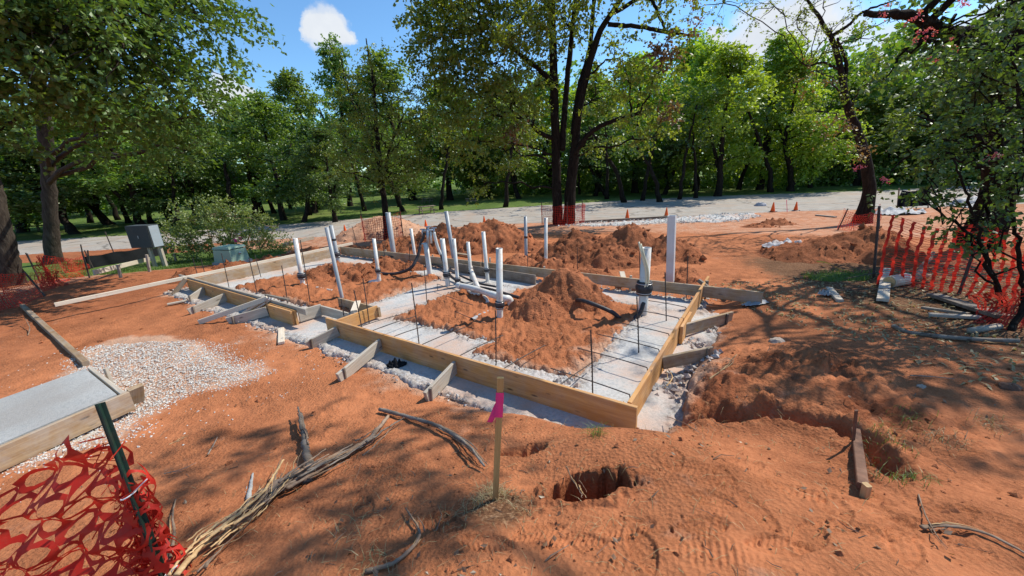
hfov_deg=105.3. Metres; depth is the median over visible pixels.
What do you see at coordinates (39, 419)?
walkway slab
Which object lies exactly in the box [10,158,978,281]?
lawn
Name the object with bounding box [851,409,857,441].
rusty bar
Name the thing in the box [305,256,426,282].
dirt pile
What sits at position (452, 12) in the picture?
elm tree
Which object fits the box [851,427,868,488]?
stake board
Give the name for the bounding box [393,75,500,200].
woodland tree
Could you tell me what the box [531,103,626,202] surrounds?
slim tree
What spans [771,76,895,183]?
woodland tree
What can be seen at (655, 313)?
dowel bar
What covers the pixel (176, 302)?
plank
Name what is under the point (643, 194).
slim tree
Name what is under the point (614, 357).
dowel bar
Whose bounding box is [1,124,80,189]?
slim tree
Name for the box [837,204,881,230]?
safety net
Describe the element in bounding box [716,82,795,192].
slim tree
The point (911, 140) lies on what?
woodland tree
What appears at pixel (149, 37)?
oak tree
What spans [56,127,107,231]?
slim tree
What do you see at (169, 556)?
twig
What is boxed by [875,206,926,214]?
plastic sheet
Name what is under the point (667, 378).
wood chip
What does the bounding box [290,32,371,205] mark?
woodland tree
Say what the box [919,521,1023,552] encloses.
twig
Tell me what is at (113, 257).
silt fence
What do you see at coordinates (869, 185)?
bare tree
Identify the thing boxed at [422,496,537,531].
dry grass
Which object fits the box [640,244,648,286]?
tube
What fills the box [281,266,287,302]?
rebar
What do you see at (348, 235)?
sand pile
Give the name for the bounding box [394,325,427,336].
dowel bar
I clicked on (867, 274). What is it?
dowel bar
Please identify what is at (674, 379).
concrete rubble
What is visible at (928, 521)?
twig
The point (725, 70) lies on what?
woodland tree
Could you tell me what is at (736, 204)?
road
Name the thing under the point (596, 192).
slim tree
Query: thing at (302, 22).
sky
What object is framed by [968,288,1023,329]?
safety net
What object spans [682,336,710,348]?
concrete rubble
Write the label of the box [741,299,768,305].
paper scrap
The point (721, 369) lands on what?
twig
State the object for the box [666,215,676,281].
square post
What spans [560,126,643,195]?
woodland tree
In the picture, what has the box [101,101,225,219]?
woodland tree
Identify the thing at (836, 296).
plank
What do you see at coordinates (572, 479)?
twig
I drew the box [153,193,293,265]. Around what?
shrub
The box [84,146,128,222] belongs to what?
slim tree
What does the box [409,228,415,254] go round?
standpipe
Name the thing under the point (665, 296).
rebar
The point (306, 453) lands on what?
stump root
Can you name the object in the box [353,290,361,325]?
rebar
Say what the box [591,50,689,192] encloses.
woodland tree
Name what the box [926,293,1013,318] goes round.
plank
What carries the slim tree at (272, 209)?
on the ground at (804, 376)
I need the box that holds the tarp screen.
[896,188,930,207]
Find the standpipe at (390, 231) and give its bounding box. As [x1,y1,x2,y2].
[385,212,395,251]
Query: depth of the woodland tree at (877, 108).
30.41 m
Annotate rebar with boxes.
[221,253,228,286]
[249,258,257,293]
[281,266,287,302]
[300,240,310,301]
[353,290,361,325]
[362,278,369,322]
[411,283,419,343]
[423,264,426,301]
[495,310,496,364]
[590,330,592,392]
[636,296,638,352]
[664,272,666,320]
[686,256,687,298]
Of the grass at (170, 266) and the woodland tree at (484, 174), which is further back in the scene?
the woodland tree at (484, 174)
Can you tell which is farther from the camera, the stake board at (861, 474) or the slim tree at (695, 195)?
the slim tree at (695, 195)
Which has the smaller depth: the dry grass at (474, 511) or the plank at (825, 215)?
the dry grass at (474, 511)
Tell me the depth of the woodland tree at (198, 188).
30.45 m
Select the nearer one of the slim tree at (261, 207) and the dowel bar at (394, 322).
the dowel bar at (394, 322)
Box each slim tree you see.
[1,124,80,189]
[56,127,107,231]
[60,138,131,222]
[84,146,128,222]
[96,165,121,219]
[113,120,202,223]
[140,120,204,225]
[179,136,263,221]
[202,127,276,213]
[223,121,264,214]
[254,144,292,209]
[255,98,347,214]
[322,119,366,210]
[381,129,420,206]
[427,116,485,209]
[483,97,561,206]
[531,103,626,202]
[537,114,598,194]
[583,103,645,198]
[587,104,662,201]
[593,110,638,195]
[605,109,696,200]
[650,96,721,197]
[661,74,722,199]
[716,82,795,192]
[736,90,801,189]
[790,94,864,187]
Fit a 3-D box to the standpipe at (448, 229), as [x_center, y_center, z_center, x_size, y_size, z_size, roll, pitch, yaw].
[-1.646,-1.345,10.412,0.191,1.399,0.104,-3,17,0]
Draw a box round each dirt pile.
[167,244,365,283]
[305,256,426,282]
[364,218,543,255]
[435,308,467,324]
[503,253,701,283]
[503,268,614,343]
[528,222,706,269]
[740,217,798,227]
[755,222,928,267]
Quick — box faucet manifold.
[419,226,441,274]
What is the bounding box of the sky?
[2,0,1005,184]
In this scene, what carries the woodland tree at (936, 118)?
on the ground at (804, 376)
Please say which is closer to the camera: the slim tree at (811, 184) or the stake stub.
the stake stub
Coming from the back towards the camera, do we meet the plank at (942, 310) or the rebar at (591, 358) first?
the plank at (942, 310)
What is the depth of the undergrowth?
37.41 m
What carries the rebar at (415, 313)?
on the ground at (804, 376)
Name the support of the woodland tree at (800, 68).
on the ground at (804, 376)
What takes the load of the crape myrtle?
on the ground at (804, 376)
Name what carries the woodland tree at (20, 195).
on the ground at (804, 376)
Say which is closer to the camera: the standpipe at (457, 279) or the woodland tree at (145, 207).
the standpipe at (457, 279)
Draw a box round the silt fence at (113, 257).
[80,232,166,268]
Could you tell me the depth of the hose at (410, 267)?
8.64 m
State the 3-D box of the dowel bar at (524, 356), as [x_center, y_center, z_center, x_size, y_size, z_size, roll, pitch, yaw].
[0.123,0.857,4.585,0.021,0.112,0.911,11,22,39]
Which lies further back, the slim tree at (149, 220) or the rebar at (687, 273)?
the slim tree at (149, 220)
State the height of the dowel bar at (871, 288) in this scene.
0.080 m
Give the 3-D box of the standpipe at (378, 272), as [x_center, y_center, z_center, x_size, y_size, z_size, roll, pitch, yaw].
[-3.087,-0.526,8.514,0.393,1.077,0.127,-9,18,-20]
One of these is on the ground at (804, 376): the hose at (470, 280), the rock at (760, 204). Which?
the rock at (760, 204)
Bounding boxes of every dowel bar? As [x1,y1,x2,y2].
[360,315,397,326]
[373,315,416,330]
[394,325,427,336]
[422,327,464,344]
[460,335,502,355]
[504,345,544,367]
[550,368,630,397]
[561,360,594,383]
[577,348,647,369]
[597,334,659,350]
[614,321,668,334]
[631,309,678,318]
[836,288,903,290]
[844,267,899,278]
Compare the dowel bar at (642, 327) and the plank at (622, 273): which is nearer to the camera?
the dowel bar at (642, 327)
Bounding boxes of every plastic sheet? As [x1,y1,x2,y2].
[762,238,801,247]
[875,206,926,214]
[947,196,976,207]
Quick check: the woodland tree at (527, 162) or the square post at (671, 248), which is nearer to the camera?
the square post at (671, 248)
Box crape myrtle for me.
[853,0,1023,330]
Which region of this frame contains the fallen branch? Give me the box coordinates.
[911,251,934,283]
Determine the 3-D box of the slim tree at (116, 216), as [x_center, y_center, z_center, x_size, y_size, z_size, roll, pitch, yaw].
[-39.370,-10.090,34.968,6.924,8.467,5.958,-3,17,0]
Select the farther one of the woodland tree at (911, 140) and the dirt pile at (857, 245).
the woodland tree at (911, 140)
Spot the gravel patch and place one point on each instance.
(117, 368)
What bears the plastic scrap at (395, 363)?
on the concrete footing
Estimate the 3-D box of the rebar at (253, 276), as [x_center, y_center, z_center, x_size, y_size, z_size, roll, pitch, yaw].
[-5.387,-0.196,8.142,0.036,0.882,0.019,-3,17,0]
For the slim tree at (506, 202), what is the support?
on the ground at (804, 376)
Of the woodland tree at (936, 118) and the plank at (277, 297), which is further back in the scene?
the woodland tree at (936, 118)
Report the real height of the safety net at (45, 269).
1.422 m
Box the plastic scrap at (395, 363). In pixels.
[386,358,406,367]
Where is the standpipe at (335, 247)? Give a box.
[329,225,340,261]
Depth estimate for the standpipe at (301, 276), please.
8.51 m
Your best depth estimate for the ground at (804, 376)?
2.95 m
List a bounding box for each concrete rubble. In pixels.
[553,375,579,386]
[652,375,688,397]
[659,369,694,387]
[668,357,713,377]
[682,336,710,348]
[688,349,723,371]
[703,326,717,332]
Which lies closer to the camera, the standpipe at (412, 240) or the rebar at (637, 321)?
the rebar at (637, 321)
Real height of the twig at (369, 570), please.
0.106 m
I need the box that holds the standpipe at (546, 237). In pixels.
[544,217,547,258]
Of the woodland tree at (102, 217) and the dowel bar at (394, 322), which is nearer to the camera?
the dowel bar at (394, 322)
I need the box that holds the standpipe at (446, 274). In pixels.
[440,238,449,285]
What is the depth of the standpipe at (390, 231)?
11.44 m
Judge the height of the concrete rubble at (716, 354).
0.268 m
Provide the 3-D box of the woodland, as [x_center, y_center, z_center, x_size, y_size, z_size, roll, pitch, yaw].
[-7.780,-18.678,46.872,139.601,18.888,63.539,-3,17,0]
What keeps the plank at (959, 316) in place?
on the ground at (804, 376)
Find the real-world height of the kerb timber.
0.120 m
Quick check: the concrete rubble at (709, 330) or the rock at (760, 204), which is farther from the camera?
the rock at (760, 204)
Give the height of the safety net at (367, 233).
1.529 m
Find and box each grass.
[57,247,286,277]
[322,509,396,574]
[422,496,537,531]
[461,478,522,511]
[578,420,610,441]
[801,268,875,281]
[858,404,943,489]
[894,407,1023,457]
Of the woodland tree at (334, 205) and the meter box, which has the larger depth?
the woodland tree at (334, 205)
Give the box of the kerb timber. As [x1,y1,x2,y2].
[579,216,666,222]
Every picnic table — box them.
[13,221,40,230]
[415,205,435,214]
[421,198,432,203]
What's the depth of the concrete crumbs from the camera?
5.53 m
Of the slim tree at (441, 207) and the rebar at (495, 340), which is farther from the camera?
the slim tree at (441, 207)
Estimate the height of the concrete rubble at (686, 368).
0.282 m
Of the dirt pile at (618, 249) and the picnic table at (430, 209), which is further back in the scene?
the picnic table at (430, 209)
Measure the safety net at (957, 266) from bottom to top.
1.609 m
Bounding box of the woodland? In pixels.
[0,0,1020,223]
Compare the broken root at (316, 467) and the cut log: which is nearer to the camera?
the broken root at (316, 467)
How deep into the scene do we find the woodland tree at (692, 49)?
35.43 m
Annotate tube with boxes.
[638,242,647,286]
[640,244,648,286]
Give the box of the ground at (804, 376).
[0,170,1023,575]
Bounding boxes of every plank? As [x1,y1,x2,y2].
[167,299,187,304]
[197,296,267,323]
[264,294,289,300]
[278,327,284,344]
[283,236,313,245]
[619,271,625,276]
[815,214,836,217]
[825,287,843,301]
[876,268,890,301]
[921,306,969,314]
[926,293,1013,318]
[928,312,981,319]
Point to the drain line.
(476, 288)
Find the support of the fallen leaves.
on the ground at (804, 376)
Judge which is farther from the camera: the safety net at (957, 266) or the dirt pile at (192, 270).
the dirt pile at (192, 270)
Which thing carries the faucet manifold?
on the ground at (804, 376)
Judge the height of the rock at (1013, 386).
0.070 m
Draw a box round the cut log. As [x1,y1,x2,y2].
[883,273,911,287]
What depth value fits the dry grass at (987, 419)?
2.61 m
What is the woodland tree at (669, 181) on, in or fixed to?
on the lawn at (97, 228)
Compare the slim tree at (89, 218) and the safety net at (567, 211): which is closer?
the safety net at (567, 211)
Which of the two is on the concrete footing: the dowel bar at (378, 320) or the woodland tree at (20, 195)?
the dowel bar at (378, 320)
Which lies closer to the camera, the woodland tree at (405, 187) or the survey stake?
the survey stake
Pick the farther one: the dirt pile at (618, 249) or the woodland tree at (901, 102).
the woodland tree at (901, 102)
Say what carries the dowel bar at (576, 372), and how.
on the concrete footing
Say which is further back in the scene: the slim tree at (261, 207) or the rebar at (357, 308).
the slim tree at (261, 207)
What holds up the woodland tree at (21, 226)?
on the lawn at (97, 228)
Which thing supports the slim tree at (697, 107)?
on the ground at (804, 376)
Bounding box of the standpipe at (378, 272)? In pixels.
[369,238,380,281]
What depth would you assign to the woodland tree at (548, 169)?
42.49 m
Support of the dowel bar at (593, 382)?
on the concrete footing
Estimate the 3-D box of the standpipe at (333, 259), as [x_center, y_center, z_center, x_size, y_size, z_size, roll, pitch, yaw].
[-3.353,-0.394,7.407,0.119,1.524,0.071,-3,17,0]
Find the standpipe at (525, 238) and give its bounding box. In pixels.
[524,216,527,255]
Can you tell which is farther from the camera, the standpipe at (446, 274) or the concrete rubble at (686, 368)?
the standpipe at (446, 274)
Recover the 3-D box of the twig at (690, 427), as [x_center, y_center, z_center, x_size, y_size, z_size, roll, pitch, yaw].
[1.429,1.091,3.052,0.156,0.385,0.812,-2,17,5]
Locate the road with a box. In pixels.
[17,185,1023,254]
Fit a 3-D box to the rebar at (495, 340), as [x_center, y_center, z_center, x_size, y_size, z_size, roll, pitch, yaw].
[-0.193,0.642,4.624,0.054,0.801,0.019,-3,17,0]
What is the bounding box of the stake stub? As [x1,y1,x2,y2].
[859,482,871,498]
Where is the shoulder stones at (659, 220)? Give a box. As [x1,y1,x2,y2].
[558,213,760,226]
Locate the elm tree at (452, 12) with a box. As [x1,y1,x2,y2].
[392,0,712,224]
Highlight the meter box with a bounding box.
[124,224,167,267]
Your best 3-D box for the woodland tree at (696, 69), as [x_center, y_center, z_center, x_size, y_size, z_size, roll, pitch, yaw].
[16.233,-14.312,33.522,9.139,12.457,8.583,7,20,31]
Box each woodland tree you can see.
[0,100,102,232]
[0,108,157,224]
[0,110,105,234]
[0,164,61,220]
[9,100,186,224]
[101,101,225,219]
[104,110,246,223]
[173,121,264,213]
[175,98,289,216]
[215,88,335,220]
[248,67,354,212]
[255,118,341,222]
[284,123,362,221]
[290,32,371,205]
[318,45,456,200]
[353,116,431,211]
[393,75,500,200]
[428,68,551,195]
[472,98,551,198]
[511,69,601,191]
[545,68,648,191]
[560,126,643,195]
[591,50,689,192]
[616,25,739,188]
[630,133,712,194]
[652,33,760,190]
[654,40,786,196]
[710,26,823,189]
[753,36,872,190]
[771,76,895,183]
[805,95,925,185]
[834,81,955,177]
[875,82,986,181]
[911,77,1022,181]
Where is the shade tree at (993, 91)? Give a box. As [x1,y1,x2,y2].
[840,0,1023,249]
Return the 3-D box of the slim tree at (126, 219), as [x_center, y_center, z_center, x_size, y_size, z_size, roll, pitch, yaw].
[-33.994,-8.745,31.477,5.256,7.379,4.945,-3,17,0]
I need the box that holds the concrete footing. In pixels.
[163,255,718,432]
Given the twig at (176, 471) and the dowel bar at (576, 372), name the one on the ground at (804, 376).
the twig at (176, 471)
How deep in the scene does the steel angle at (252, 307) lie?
6.93 m
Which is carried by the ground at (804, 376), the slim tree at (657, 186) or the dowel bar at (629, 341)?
the slim tree at (657, 186)
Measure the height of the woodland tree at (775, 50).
12.470 m
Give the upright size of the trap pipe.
0.281 m
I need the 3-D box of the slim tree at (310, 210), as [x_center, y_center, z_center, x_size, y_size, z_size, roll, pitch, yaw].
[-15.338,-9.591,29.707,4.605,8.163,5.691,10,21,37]
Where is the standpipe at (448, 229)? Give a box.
[444,211,453,258]
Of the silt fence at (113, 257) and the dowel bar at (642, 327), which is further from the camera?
the silt fence at (113, 257)
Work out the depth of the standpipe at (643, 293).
5.83 m
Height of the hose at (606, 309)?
0.355 m
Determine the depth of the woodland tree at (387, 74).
38.19 m
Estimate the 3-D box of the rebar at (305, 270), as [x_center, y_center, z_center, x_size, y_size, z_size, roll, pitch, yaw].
[-3.834,-0.212,7.269,0.083,1.373,0.019,-3,17,0]
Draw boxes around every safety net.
[0,253,69,310]
[0,435,191,575]
[25,251,90,287]
[56,250,93,271]
[360,208,403,241]
[541,200,584,225]
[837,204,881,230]
[872,206,1023,302]
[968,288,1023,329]
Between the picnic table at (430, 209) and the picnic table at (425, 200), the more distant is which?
the picnic table at (425, 200)
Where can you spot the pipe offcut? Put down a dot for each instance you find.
(985, 328)
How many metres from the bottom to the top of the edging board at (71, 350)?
0.100 m
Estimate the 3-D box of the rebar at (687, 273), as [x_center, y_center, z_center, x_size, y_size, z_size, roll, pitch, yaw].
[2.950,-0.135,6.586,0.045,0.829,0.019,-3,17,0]
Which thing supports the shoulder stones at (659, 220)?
on the gravel shoulder at (738, 217)
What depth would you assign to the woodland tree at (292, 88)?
30.54 m
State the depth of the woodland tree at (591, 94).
36.96 m
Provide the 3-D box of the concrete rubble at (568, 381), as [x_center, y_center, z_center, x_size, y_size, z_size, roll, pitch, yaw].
[0.594,1.030,4.263,0.300,0.076,0.269,5,19,25]
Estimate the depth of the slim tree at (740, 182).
34.00 m
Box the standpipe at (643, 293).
[635,247,652,315]
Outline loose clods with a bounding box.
[0,260,1023,575]
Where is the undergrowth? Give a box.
[473,158,980,196]
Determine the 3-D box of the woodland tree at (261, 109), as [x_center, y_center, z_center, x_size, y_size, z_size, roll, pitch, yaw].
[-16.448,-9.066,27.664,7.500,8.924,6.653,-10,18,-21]
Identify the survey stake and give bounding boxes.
[487,377,503,499]
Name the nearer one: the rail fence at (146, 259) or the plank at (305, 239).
the rail fence at (146, 259)
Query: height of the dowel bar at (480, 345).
0.112 m
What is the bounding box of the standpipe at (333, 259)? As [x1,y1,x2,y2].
[324,227,343,297]
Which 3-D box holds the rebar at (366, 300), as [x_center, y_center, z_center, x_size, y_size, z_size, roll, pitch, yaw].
[-2.301,0.257,6.178,0.036,0.849,0.019,-3,17,0]
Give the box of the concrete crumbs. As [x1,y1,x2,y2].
[165,255,721,431]
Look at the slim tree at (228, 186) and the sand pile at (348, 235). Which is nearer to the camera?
the sand pile at (348, 235)
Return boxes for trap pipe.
[467,290,488,302]
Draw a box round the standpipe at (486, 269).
[481,231,489,281]
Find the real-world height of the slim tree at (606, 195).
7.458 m
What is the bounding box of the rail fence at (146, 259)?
[92,253,176,277]
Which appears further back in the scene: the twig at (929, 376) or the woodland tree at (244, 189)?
the woodland tree at (244, 189)
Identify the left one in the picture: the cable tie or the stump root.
the cable tie
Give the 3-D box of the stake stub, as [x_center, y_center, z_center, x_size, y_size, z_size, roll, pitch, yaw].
[1.870,1.114,2.073,0.030,0.176,0.035,-5,17,1]
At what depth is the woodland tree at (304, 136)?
25.71 m
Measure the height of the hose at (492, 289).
0.529 m
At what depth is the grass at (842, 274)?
7.10 m
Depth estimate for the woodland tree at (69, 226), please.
25.06 m
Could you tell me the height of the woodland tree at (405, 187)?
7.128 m
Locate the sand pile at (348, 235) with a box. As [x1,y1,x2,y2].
[331,216,425,241]
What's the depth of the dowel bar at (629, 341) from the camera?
4.82 m
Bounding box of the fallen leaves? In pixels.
[98,306,995,575]
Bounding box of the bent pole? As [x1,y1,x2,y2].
[891,324,1020,342]
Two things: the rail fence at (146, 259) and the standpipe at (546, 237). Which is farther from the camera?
the rail fence at (146, 259)
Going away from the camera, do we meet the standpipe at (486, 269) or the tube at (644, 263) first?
the tube at (644, 263)
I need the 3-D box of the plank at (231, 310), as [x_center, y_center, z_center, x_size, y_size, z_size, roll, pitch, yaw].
[-4.832,0.384,6.777,1.191,0.085,0.040,-20,19,-5]
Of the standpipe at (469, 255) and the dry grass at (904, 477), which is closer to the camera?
the dry grass at (904, 477)
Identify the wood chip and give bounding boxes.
[664,368,672,387]
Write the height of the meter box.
1.693 m
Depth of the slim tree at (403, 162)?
33.82 m
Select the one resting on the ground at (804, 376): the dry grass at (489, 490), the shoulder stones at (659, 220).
the dry grass at (489, 490)
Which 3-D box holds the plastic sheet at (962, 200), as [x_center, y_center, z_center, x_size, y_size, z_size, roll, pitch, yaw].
[22.008,-4.076,18.334,2.112,0.418,1.728,-3,17,0]
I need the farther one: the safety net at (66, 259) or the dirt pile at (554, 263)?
the safety net at (66, 259)
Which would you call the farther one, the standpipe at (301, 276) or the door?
the door
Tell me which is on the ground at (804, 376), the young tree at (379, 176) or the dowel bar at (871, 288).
the young tree at (379, 176)
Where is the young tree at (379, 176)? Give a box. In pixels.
[308,37,438,239]
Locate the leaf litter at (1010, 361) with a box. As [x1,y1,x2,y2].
[711,266,1023,390]
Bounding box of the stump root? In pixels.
[297,406,313,484]
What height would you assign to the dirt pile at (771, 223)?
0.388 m
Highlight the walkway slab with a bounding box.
[0,366,144,471]
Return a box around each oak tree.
[0,0,139,286]
[0,0,286,264]
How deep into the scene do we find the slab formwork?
5.54 m
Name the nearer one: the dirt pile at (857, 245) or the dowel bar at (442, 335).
the dowel bar at (442, 335)
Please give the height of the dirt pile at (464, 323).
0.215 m
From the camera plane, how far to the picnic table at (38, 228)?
30.11 m
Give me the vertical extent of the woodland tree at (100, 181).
8.693 m
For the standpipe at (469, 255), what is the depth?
8.12 m
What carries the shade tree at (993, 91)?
on the ground at (804, 376)
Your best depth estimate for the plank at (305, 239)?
16.88 m
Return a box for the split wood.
[167,451,301,575]
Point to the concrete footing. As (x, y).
(627, 377)
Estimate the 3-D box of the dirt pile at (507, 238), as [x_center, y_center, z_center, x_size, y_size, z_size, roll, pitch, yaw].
[-1.810,-1.648,12.584,6.655,1.133,2.860,-3,17,0]
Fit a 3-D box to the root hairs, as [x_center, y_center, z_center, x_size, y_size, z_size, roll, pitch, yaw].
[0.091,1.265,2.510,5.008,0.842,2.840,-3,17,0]
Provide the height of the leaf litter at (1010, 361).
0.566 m
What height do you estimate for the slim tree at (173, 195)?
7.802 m
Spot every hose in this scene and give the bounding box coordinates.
[353,245,421,274]
[381,255,495,287]
[440,254,518,298]
[575,298,645,318]
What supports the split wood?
on the ground at (804, 376)
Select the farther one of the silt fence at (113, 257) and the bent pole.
the silt fence at (113, 257)
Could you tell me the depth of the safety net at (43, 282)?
8.91 m
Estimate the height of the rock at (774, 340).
0.084 m
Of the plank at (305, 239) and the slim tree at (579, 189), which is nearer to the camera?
the plank at (305, 239)
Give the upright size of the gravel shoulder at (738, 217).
0.353 m
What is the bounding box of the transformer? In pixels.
[212,244,252,264]
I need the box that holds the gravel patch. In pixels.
[0,336,323,488]
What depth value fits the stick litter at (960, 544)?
2.14 m
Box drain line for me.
[455,266,512,305]
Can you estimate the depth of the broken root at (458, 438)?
3.19 m
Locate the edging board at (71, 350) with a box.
[20,304,89,366]
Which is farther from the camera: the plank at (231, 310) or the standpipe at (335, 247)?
the standpipe at (335, 247)
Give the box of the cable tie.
[120,479,146,500]
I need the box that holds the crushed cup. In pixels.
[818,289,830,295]
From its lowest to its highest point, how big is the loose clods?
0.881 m
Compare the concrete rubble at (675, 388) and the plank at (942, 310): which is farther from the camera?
the plank at (942, 310)
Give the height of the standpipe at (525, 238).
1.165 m
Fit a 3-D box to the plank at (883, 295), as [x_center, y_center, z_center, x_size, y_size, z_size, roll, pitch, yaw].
[5.930,-0.089,6.205,0.130,0.040,2.456,8,18,43]
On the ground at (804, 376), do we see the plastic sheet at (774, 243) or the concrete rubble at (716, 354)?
the plastic sheet at (774, 243)
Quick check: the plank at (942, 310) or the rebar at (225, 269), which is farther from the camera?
the rebar at (225, 269)
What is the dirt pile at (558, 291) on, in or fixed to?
on the ground at (804, 376)
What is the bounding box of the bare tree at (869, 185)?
[672,0,916,223]
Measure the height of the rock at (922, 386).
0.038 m
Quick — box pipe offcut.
[966,323,1003,333]
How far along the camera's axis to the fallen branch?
6.36 m
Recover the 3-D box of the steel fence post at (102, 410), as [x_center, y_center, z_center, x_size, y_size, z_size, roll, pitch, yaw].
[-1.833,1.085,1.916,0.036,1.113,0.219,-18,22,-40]
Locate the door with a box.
[125,226,152,247]
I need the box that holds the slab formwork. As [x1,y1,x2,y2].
[54,242,762,428]
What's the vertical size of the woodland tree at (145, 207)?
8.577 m
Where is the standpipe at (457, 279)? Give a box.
[452,238,460,282]
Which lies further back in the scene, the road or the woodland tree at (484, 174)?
the woodland tree at (484, 174)
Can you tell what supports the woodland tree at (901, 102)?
on the ground at (804, 376)
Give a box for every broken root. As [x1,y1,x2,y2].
[247,415,403,510]
[378,407,487,466]
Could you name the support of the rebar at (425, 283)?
on the ground at (804, 376)
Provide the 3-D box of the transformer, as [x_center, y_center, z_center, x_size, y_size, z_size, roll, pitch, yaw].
[-8.853,-1.023,12.303,0.861,0.625,0.656,2,18,15]
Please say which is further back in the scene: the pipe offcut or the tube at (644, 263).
the tube at (644, 263)
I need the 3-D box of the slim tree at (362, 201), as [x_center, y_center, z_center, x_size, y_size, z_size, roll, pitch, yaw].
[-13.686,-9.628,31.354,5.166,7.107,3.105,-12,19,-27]
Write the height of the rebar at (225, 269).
0.894 m
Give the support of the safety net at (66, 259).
on the ground at (804, 376)
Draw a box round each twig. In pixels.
[164,462,196,473]
[166,499,175,570]
[365,507,424,573]
[565,466,586,497]
[669,417,711,442]
[709,354,736,379]
[910,375,953,378]
[917,494,947,549]
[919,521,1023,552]
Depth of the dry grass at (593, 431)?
2.77 m
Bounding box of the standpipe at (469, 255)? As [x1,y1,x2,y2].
[466,242,471,279]
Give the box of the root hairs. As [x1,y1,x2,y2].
[164,398,901,575]
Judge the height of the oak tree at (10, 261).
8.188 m
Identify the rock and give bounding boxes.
[754,202,766,205]
[769,337,784,343]
[916,384,926,388]
[998,382,1021,390]
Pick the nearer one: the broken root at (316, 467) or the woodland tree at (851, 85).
the broken root at (316, 467)
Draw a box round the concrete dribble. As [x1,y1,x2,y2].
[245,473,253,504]
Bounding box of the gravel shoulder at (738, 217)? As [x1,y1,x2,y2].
[574,213,758,225]
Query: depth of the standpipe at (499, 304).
5.96 m
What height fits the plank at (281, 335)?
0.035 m
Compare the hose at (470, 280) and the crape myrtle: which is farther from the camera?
the hose at (470, 280)
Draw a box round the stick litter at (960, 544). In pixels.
[59,327,992,575]
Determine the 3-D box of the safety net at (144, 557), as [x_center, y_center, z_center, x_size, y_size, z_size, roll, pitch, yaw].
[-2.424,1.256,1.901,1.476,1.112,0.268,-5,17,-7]
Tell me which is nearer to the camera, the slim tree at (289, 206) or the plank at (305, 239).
the plank at (305, 239)
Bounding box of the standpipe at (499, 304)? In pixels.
[495,248,504,317]
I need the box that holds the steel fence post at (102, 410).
[95,402,164,575]

